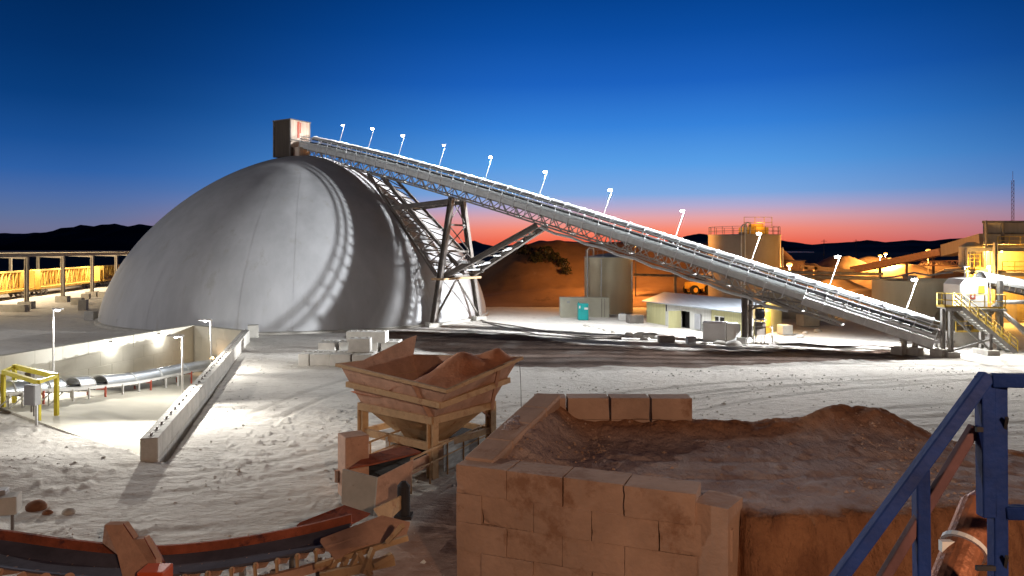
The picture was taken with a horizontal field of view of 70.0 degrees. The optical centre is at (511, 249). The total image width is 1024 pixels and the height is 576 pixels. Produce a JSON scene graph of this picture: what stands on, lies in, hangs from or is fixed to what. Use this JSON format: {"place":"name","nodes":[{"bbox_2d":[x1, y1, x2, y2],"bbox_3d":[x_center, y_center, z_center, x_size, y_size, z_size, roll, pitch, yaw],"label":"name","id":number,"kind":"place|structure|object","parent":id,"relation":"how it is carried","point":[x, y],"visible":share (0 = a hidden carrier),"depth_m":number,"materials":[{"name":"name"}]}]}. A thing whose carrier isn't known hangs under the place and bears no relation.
{"place":"outdoors","nodes":[
{"label":"outdoors","id":0,"kind":"place"},
{"bbox_2d":[0,224,152,250],"bbox_3d":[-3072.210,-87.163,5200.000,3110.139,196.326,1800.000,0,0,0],"label":"mountains","id":1,"kind":"structure","parent":0,"point":[105,237],"depth_m":4619.54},
{"bbox_2d":[0,372,201,454],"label":"ramp floor","id":2,"kind":"structure","parent":0,"point":[128,419],"depth_m":38.20,"materials":[{"name":"concrete"}]},
{"bbox_2d":[0,364,58,420],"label":"yellow gantry","id":3,"kind":"object","parent":2,"relation":"on","point":[29,375],"visible":0.81,"depth_m":36.34,"materials":[{"name":"paint"}]},
{"bbox_2d":[51,308,63,371],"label":"ramp lamp","id":4,"kind":"object","parent":2,"relation":"on","point":[53,356],"visible":0.93,"depth_m":45.95,"materials":[{"name":"white paint"}]},
{"bbox_2d":[0,325,194,378],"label":"retaining wall","id":5,"kind":"structure","parent":2,"relation":"on","point":[138,352],"depth_m":57.96,"materials":[{"name":"concrete"}]},
{"bbox_2d":[0,358,215,408],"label":"covered conveyor","id":6,"kind":"object","parent":2,"relation":"on","point":[72,385],"visible":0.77,"depth_m":44.63,"materials":[{"name":"metal"}]},
{"bbox_2d":[194,325,241,361],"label":"retaining wall","id":7,"kind":"structure","parent":2,"relation":"on","point":[222,338],"depth_m":66.15,"materials":[{"name":"concrete"}]},
{"bbox_2d":[458,241,511,250],"bbox_3d":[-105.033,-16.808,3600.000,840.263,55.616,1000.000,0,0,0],"label":"mountains","id":8,"kind":"structure","parent":0,"point":[477,246],"depth_m":3364.50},
{"bbox_2d":[0,251,1023,575],"bbox_3d":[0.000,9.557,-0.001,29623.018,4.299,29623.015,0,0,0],"label":"ground","id":9,"kind":"structure","parent":0,"point":[298,467],"depth_m":38.65,"materials":[{"name":"sand"}]},
{"bbox_2d":[0,487,21,530],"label":"junction box","id":10,"kind":"object","parent":9,"relation":"on","point":[11,503],"visible":0.96,"depth_m":20.34,"materials":[{"name":"metal"}]},
{"bbox_2d":[0,304,29,311],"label":"concrete block","id":11,"kind":"structure","parent":9,"relation":"on","point":[14,307],"depth_m":94.55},
{"bbox_2d":[24,384,40,425],"bbox_3d":[-21.839,7.123,33.286,0.620,1.953,0.369,0,0,14],"label":"control box","id":12,"kind":"object","parent":9,"relation":"on","point":[32,394],"visible":0.97,"depth_m":33.15,"materials":[{"name":"metal"}]},
{"bbox_2d":[25,499,46,511],"bbox_3d":[-14.563,7.872,22.387,0.598,0.413,0.531,0,0,0],"label":"rock","id":13,"kind":"object","parent":9,"relation":"on","point":[36,505],"visible":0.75,"depth_m":22.22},
{"bbox_2d":[0,284,108,300],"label":"railway track","id":14,"kind":"structure","parent":9,"relation":"on","point":[30,295],"depth_m":132.75,"materials":[{"name":"metal"}]},
{"bbox_2d":[0,270,34,296],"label":"railcar","id":15,"kind":"object","parent":14,"relation":"on","point":[17,276],"visible":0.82,"depth_m":119.68,"materials":[{"name":"metal"}]},
{"bbox_2d":[29,266,99,293],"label":"railcar","id":16,"kind":"object","parent":14,"relation":"on","point":[42,276],"visible":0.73,"depth_m":137.62,"materials":[{"name":"metal"}]},
{"bbox_2d":[96,264,120,285],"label":"railcar","id":17,"kind":"object","parent":14,"relation":"on","point":[106,272],"visible":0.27,"depth_m":161.11,"materials":[{"name":"metal"}]},
{"bbox_2d":[0,250,130,308],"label":"rail shed","id":18,"kind":"structure","parent":9,"relation":"on","point":[60,254],"depth_m":111.92,"materials":[{"name":"beige metal"}]},
{"bbox_2d":[0,513,351,575],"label":"foreground conveyor","id":19,"kind":"object","parent":9,"relation":"on","point":[123,548],"visible":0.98,"depth_m":16.91,"materials":[{"name":"red metal"}]},
{"bbox_2d":[297,496,409,575],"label":"loading chute","id":20,"kind":"object","parent":19,"relation":"attached to","point":[371,537],"visible":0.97,"depth_m":16.86,"materials":[{"name":"red metal"}]},
{"bbox_2d":[140,329,249,462],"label":"retaining wall","id":21,"kind":"structure","parent":9,"relation":"on","point":[163,436],"depth_m":33.56,"materials":[{"name":"concrete"}]},
{"bbox_2d":[94,155,488,334],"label":"storage dome","id":22,"kind":"structure","parent":9,"relation":"on","point":[306,244],"depth_m":73.93,"materials":[{"name":"concrete"}]},
{"bbox_2d":[272,118,310,157],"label":"head house","id":23,"kind":"structure","parent":22,"relation":"on","point":[288,133],"depth_m":88.99,"materials":[{"name":"grey metal"}]},
{"bbox_2d":[298,350,316,365],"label":"concrete block","id":24,"kind":"object","parent":9,"relation":"on","point":[303,358],"depth_m":50.31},
{"bbox_2d":[310,350,335,365],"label":"concrete block","id":25,"kind":"object","parent":9,"relation":"on","point":[319,357],"depth_m":50.32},
{"bbox_2d":[318,340,339,350],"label":"concrete block","id":26,"kind":"object","parent":9,"relation":"on","point":[328,344],"depth_m":56.54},
{"bbox_2d":[330,350,353,365],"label":"concrete block","id":27,"kind":"object","parent":9,"relation":"on","point":[339,356],"depth_m":50.09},
{"bbox_2d":[352,351,376,360],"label":"concrete block","id":28,"kind":"object","parent":9,"relation":"on","point":[357,356],"depth_m":50.09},
{"bbox_2d":[348,337,371,352],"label":"concrete block","id":29,"kind":"object","parent":28,"relation":"on","point":[359,344],"depth_m":50.95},
{"bbox_2d":[371,343,380,351],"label":"concrete block","id":30,"kind":"object","parent":9,"relation":"on","point":[376,347],"depth_m":57.12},
{"bbox_2d":[361,330,388,342],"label":"concrete block","id":31,"kind":"object","parent":30,"relation":"on","point":[379,336],"depth_m":56.18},
{"bbox_2d":[335,424,484,520],"bbox_3d":[-3.508,7.068,25.814,3.640,2.136,9.304,0,0,15],"label":"belt feeder","id":32,"kind":"object","parent":9,"relation":"on","point":[367,480],"visible":0.77,"depth_m":23.48,"materials":[{"name":"brown metal"}]},
{"bbox_2d":[335,335,522,479],"bbox_3d":[-3.203,5.920,28.008,6.130,4.460,4.250,0,0,39],"label":"loading hopper","id":33,"kind":"object","parent":9,"relation":"on","point":[423,416],"visible":0.84,"depth_m":27.15,"materials":[{"name":"brown metal"}]},
{"bbox_2d":[351,348,513,396],"bbox_3d":[-3.084,4.652,27.846,5.339,1.822,3.989,0,0,38],"label":"ore heap","id":34,"kind":"object","parent":33,"relation":"in","point":[456,368],"visible":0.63,"depth_m":26.43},
{"bbox_2d":[424,197,486,327],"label":"support tower","id":35,"kind":"structure","parent":9,"relation":"on","point":[436,309],"depth_m":77.83,"materials":[{"name":"metal"}]},
{"bbox_2d":[366,172,483,275],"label":"lattice strut","id":36,"kind":"object","parent":35,"relation":"on","point":[401,199],"visible":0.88,"depth_m":80.83,"materials":[{"name":"metal"}]},
{"bbox_2d":[390,199,461,210],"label":"tie arm","id":37,"kind":"object","parent":35,"relation":"attached to","point":[434,204],"visible":0.84,"depth_m":80.13},
{"bbox_2d":[444,223,547,277],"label":"knee brace","id":38,"kind":"object","parent":35,"relation":"on","point":[534,230],"visible":0.88,"depth_m":75.41,"materials":[{"name":"metal"}]},
{"bbox_2d":[299,136,940,347],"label":"inclined conveyor","id":39,"kind":"object","parent":35,"relation":"on","point":[831,305],"visible":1,"depth_m":66.28,"materials":[{"name":"grey metal"}]},
{"bbox_2d":[0,346,1023,573],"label":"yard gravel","id":40,"kind":"structure","parent":9,"relation":"on","point":[265,572],"depth_m":35.83,"materials":[{"name":"gravel"}]},
{"bbox_2d":[481,320,621,338],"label":"hose line","id":41,"kind":"object","parent":9,"relation":"on","point":[553,335],"visible":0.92,"depth_m":66.53,"materials":[{"name":"rubber"}]},
{"bbox_2d":[482,321,623,336],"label":"hose line","id":42,"kind":"object","parent":9,"relation":"on","point":[556,332],"visible":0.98,"depth_m":69.07,"materials":[{"name":"rubber"}]},
{"bbox_2d":[577,302,588,319],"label":"portable toilet","id":43,"kind":"object","parent":9,"relation":"on","point":[582,311],"visible":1,"depth_m":82.39,"materials":[{"name":"teal plastic"}]},
{"bbox_2d":[559,297,608,317],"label":"shipping container","id":44,"kind":"object","parent":9,"relation":"on","point":[598,306],"visible":0.83,"depth_m":85.80,"materials":[{"name":"paint"}]},
{"bbox_2d":[584,247,632,313],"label":"water tank","id":45,"kind":"object","parent":9,"relation":"on","point":[609,275],"visible":0.75,"depth_m":90.29,"materials":[{"name":"grey metal"}]},
{"bbox_2d":[626,314,643,323],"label":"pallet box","id":46,"kind":"object","parent":9,"relation":"on","point":[634,318],"visible":1,"depth_m":78.95,"materials":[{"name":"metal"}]},
{"bbox_2d":[642,292,781,333],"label":"building","id":47,"kind":"structure","parent":9,"relation":"on","point":[669,310],"depth_m":73.68,"materials":[{"name":"yellow"}]},
{"bbox_2d":[668,311,680,327],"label":"door","id":48,"kind":"structure","parent":47,"relation":"in","point":[674,317],"depth_m":74.68,"materials":[{"name":"yellow"}]},
{"bbox_2d":[702,321,726,340],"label":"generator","id":49,"kind":"object","parent":9,"relation":"on","point":[713,330],"visible":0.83,"depth_m":63.86,"materials":[{"name":"white paint"}]},
{"bbox_2d":[726,323,740,340],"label":"cabinet","id":50,"kind":"object","parent":9,"relation":"on","point":[733,331],"visible":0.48,"depth_m":63.78,"materials":[{"name":"white paint"}]},
{"bbox_2d":[708,222,782,298],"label":"process tank","id":51,"kind":"object","parent":9,"relation":"on","point":[743,243],"visible":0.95,"depth_m":94.07,"materials":[{"name":"grey metal"}]},
{"bbox_2d":[633,264,711,292],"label":"pipe bridge","id":52,"kind":"structure","parent":51,"relation":"attached to","point":[666,275],"depth_m":96.85,"materials":[{"name":"metal"}]},
{"bbox_2d":[780,265,853,279],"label":"boom gantry","id":53,"kind":"object","parent":51,"relation":"attached to","point":[806,267],"visible":0.59,"depth_m":94.80,"materials":[{"name":"yellow metal"}]},
{"bbox_2d":[500,404,1023,575],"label":"dirt ramp","id":54,"kind":"structure","parent":9,"relation":"on","point":[787,528],"depth_m":17.69,"materials":[{"name":"soil"}]},
{"bbox_2d":[503,413,975,543],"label":"ramp gravel","id":55,"kind":"structure","parent":54,"relation":"on","point":[790,443],"depth_m":18.71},
{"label":"wall block","id":56,"kind":"object","parent":54,"relation":"on","visible":0},
{"bbox_2d":[457,549,481,575],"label":"wall block","id":57,"kind":"structure","parent":56,"relation":"on","point":[468,563],"depth_m":16.42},
{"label":"wall block","id":58,"kind":"object","parent":54,"relation":"on","visible":0},
{"bbox_2d":[481,554,533,575],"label":"wall block","id":59,"kind":"object","parent":58,"relation":"on","point":[492,565],"depth_m":16.05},
{"bbox_2d":[456,521,507,556],"bbox_3d":[-0.539,6.444,16.662,1.220,0.636,0.846,0,0,21],"label":"wall block","id":60,"kind":"object","parent":59,"relation":"on","point":[483,538],"depth_m":16.27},
{"bbox_2d":[456,492,483,523],"bbox_3d":[-0.820,5.805,16.774,0.611,0.636,0.841,0,0,21],"label":"wall block","id":61,"kind":"object","parent":60,"relation":"on","point":[469,508],"depth_m":16.38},
{"bbox_3d":[2.196,5.813,21.330,1.190,0.614,0.659,0,0,0],"label":"wall block","id":62,"kind":"object","parent":54,"relation":"on","visible":0},
{"bbox_2d":[583,419,608,421],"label":"wall block","id":63,"kind":"structure","parent":62,"relation":"on","point":[594,420],"depth_m":21.04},
{"bbox_2d":[566,394,608,418],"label":"wall block","id":64,"kind":"structure","parent":63,"relation":"on","point":[587,406],"depth_m":21.01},
{"bbox_3d":[3.401,5.813,21.330,1.116,0.615,0.658,0,0,0],"label":"wall block","id":65,"kind":"object","parent":54,"relation":"on","visible":0},
{"bbox_2d":[609,416,649,422],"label":"wall block","id":66,"kind":"structure","parent":65,"relation":"on","point":[643,420],"depth_m":21.02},
{"bbox_2d":[608,394,649,418],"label":"wall block","id":67,"kind":"structure","parent":66,"relation":"on","point":[629,406],"depth_m":21.01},
{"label":"wall block","id":68,"kind":"object","parent":54,"relation":"on","visible":0},
{"bbox_2d":[649,416,691,421],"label":"wall block","id":69,"kind":"structure","parent":68,"relation":"on","point":[651,419],"depth_m":21.08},
{"bbox_2d":[648,394,691,419],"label":"wall block","id":70,"kind":"structure","parent":69,"relation":"on","point":[670,407],"depth_m":21.01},
{"bbox_2d":[752,301,772,344],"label":"take up weight","id":71,"kind":"object","parent":9,"relation":"on","point":[758,328],"visible":0.95,"depth_m":61.56,"materials":[{"name":"metal"}]},
{"bbox_2d":[736,293,799,344],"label":"support post","id":72,"kind":"object","parent":9,"relation":"on","point":[747,308],"visible":0.94,"depth_m":62.02,"materials":[{"name":"metal"}]},
{"bbox_2d":[777,324,792,334],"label":"pump box","id":73,"kind":"object","parent":9,"relation":"on","point":[784,329],"visible":1,"depth_m":68.58,"materials":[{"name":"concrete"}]},
{"bbox_2d":[752,289,834,318],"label":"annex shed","id":74,"kind":"structure","parent":9,"relation":"on","point":[788,315],"depth_m":84.66,"materials":[{"name":"metal"}]},
{"bbox_2d":[796,314,819,326],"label":"utility cabinet","id":75,"kind":"object","parent":9,"relation":"on","point":[803,320],"visible":0.76,"depth_m":76.22,"materials":[{"name":"metal"}]},
{"bbox_2d":[767,343,890,347],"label":"hose line","id":76,"kind":"object","parent":9,"relation":"on","point":[840,346],"visible":0.91,"depth_m":60.07,"materials":[{"name":"plastic"}]},
{"bbox_2d":[776,271,882,289],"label":"pipe rack","id":77,"kind":"object","parent":9,"relation":"on","point":[828,275],"visible":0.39,"depth_m":87.84,"materials":[{"name":"metal"}]},
{"bbox_2d":[891,338,947,357],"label":"tail support","id":78,"kind":"object","parent":9,"relation":"on","point":[913,350],"visible":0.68,"depth_m":55.05,"materials":[{"name":"grey concrete"}]},
{"bbox_2d":[850,234,990,277],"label":"background conveyor","id":79,"kind":"object","parent":9,"relation":"on","point":[949,249],"visible":0.68,"depth_m":109.91,"materials":[{"name":"metal"}]},
{"bbox_2d":[871,272,984,331],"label":"thickener tank","id":80,"kind":"object","parent":9,"relation":"on","point":[893,290],"visible":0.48,"depth_m":72.52,"materials":[{"name":"metal"}]},
{"bbox_2d":[900,321,979,347],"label":"tail bench","id":81,"kind":"object","parent":9,"relation":"on","point":[963,338],"visible":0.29,"depth_m":59.25,"materials":[{"name":"concrete"}]},
{"bbox_2d":[936,292,1018,357],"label":"access stair","id":82,"kind":"object","parent":9,"relation":"on","point":[989,333],"visible":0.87,"depth_m":54.87,"materials":[{"name":"grey metal"}]},
{"bbox_2d":[944,220,1023,323],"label":"plant building","id":83,"kind":"structure","parent":9,"relation":"on","point":[1006,238],"depth_m":80.00,"materials":[{"name":"metal"}]},
{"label":"wall block","id":84,"kind":"object","parent":9,"relation":"on","visible":0},
{"bbox_2d":[534,562,592,575],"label":"wall block","id":85,"kind":"structure","parent":84,"relation":"on","point":[542,569],"depth_m":15.66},
{"bbox_2d":[507,528,562,565],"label":"wall block","id":86,"kind":"structure","parent":85,"relation":"on","point":[533,546],"depth_m":15.84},
{"bbox_2d":[482,496,533,531],"bbox_3d":[0.051,5.804,16.462,1.227,0.638,0.847,0,0,22],"label":"wall block","id":87,"kind":"object","parent":86,"relation":"on","point":[506,513],"depth_m":16.06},
{"bbox_2d":[456,458,519,498],"bbox_3d":[-0.539,5.164,16.665,1.221,0.639,0.846,0,0,21],"label":"wall block","id":88,"kind":"object","parent":87,"relation":"on","point":[481,478],"depth_m":16.31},
{"bbox_2d":[534,503,592,540],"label":"wall block","id":89,"kind":"structure","parent":86,"relation":"on","point":[567,522],"depth_m":15.57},
{"bbox_2d":[507,461,572,506],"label":"wall block","id":90,"kind":"structure","parent":89,"relation":"on","point":[537,483],"depth_m":15.89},
{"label":"wall block","id":91,"kind":"object","parent":9,"relation":"on","visible":0},
{"bbox_2d":[593,572,615,575],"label":"wall block","id":92,"kind":"structure","parent":91,"relation":"on","point":[598,574],"depth_m":15.30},
{"bbox_2d":[562,537,624,575],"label":"wall block","id":93,"kind":"structure","parent":92,"relation":"on","point":[598,557],"depth_m":15.34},
{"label":"wall block","id":94,"kind":"object","parent":91,"relation":"on","visible":0},
{"bbox_2d":[625,546,695,575],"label":"wall block","id":95,"kind":"structure","parent":94,"relation":"on","point":[642,562],"depth_m":14.86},
{"bbox_2d":[592,511,659,550],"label":"wall block","id":96,"kind":"structure","parent":95,"relation":"on","point":[616,529],"depth_m":15.09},
{"bbox_2d":[563,467,631,514],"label":"wall block","id":97,"kind":"structure","parent":96,"relation":"on","point":[598,490],"depth_m":15.41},
{"bbox_2d":[659,521,733,561],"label":"wall block","id":98,"kind":"structure","parent":95,"relation":"on","point":[677,538],"depth_m":14.67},
{"bbox_2d":[624,474,700,524],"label":"wall block","id":99,"kind":"structure","parent":98,"relation":"on","point":[661,499],"depth_m":14.85,"materials":[{"name":"concrete"}]},
{"bbox_2d":[695,490,742,575],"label":"wall block","id":100,"kind":"structure","parent":94,"relation":"on","point":[718,516],"depth_m":14.44,"materials":[{"name":"concrete"}]},
{"bbox_2d":[0,0,1023,245],"label":"sky","id":101,"kind":"structure","parent":0,"point":[820,121],"materials":[{"name":"blue"}]},
{"bbox_2d":[477,240,808,307],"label":"hillside","id":102,"kind":"structure","parent":0,"point":[513,279],"depth_m":119.48,"materials":[{"name":"brown soil"}]},
{"bbox_2d":[683,274,707,294],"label":"wheel loader","id":103,"kind":"object","parent":102,"relation":"on","point":[694,288],"visible":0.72,"depth_m":107.14,"materials":[{"name":"metal"}]},
{"bbox_2d":[681,234,961,249],"bbox_3d":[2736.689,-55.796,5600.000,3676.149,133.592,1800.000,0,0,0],"label":"mountains","id":104,"kind":"structure","parent":0,"point":[786,245],"depth_m":5347.64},
{"bbox_2d":[785,244,941,251],"bbox_3d":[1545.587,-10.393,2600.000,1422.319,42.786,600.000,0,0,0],"label":"mountains","id":105,"kind":"structure","parent":0,"point":[904,248],"depth_m":2469.16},
{"bbox_2d":[805,256,992,316],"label":"stockpile ground","id":106,"kind":"structure","parent":0,"point":[862,287],"depth_m":136.88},
{"bbox_2d":[931,490,986,575],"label":"rusty pipe","id":107,"kind":"object","parent":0,"point":[962,544],"visible":0.68,"depth_m":3.41,"materials":[{"name":"metal"}]},
{"bbox_2d":[941,277,1006,350],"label":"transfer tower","id":108,"kind":"structure","parent":0,"point":[973,290],"depth_m":58.50,"materials":[{"name":"white paint"}]},
{"bbox_2d":[974,271,1023,304],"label":"feed conveyor","id":109,"kind":"object","parent":108,"relation":"on","point":[1013,285],"visible":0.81,"depth_m":58.59,"materials":[{"name":"metal"}]},
{"bbox_2d":[991,303,1023,334],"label":"waste pipe","id":110,"kind":"object","parent":108,"relation":"attached to","point":[1015,323],"visible":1,"depth_m":57.70,"materials":[{"name":"white paint"}]},
{"bbox_2d":[975,373,1023,575],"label":"guard railing","id":111,"kind":"object","parent":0,"point":[997,549],"visible":0.88,"depth_m":3.07,"materials":[{"name":"blue paint"}]},
{"bbox_2d":[829,372,996,575],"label":"stair railing","id":112,"kind":"object","parent":111,"relation":"attached to","point":[978,395],"visible":0.9,"depth_m":3.07,"materials":[{"name":"blue paint"}]},
{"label":"wall block","id":113,"kind":"object","parent":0,"visible":0},
{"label":"wall block","id":114,"kind":"object","parent":113,"relation":"on","visible":0},
{"bbox_2d":[465,439,511,462],"bbox_3d":[-0.540,5.034,17.294,0.720,0.801,1.168,0,0,23],"label":"wall block","id":115,"kind":"object","parent":114,"relation":"on","point":[490,450],"depth_m":17.21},
{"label":"wall block","id":116,"kind":"object","parent":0,"visible":0},
{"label":"wall block","id":117,"kind":"object","parent":116,"relation":"on","visible":0},
{"bbox_2d":[486,422,529,448],"bbox_3d":[-0.083,4.878,18.393,0.720,0.804,1.188,0,0,23],"label":"wall block","id":118,"kind":"object","parent":117,"relation":"on","point":[515,436],"depth_m":18.17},
{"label":"wall block","id":119,"kind":"object","parent":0,"visible":0},
{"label":"wall block","id":120,"kind":"object","parent":119,"relation":"on","visible":0},
{"bbox_2d":[505,406,545,428],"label":"wall block","id":121,"kind":"structure","parent":120,"relation":"on","point":[532,416],"depth_m":19.48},
{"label":"wall block","id":122,"kind":"object","parent":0,"visible":0},
{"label":"wall block","id":123,"kind":"object","parent":122,"relation":"on","visible":0},
{"bbox_2d":[523,393,559,416],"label":"wall block","id":124,"kind":"structure","parent":123,"relation":"on","point":[550,403],"depth_m":20.53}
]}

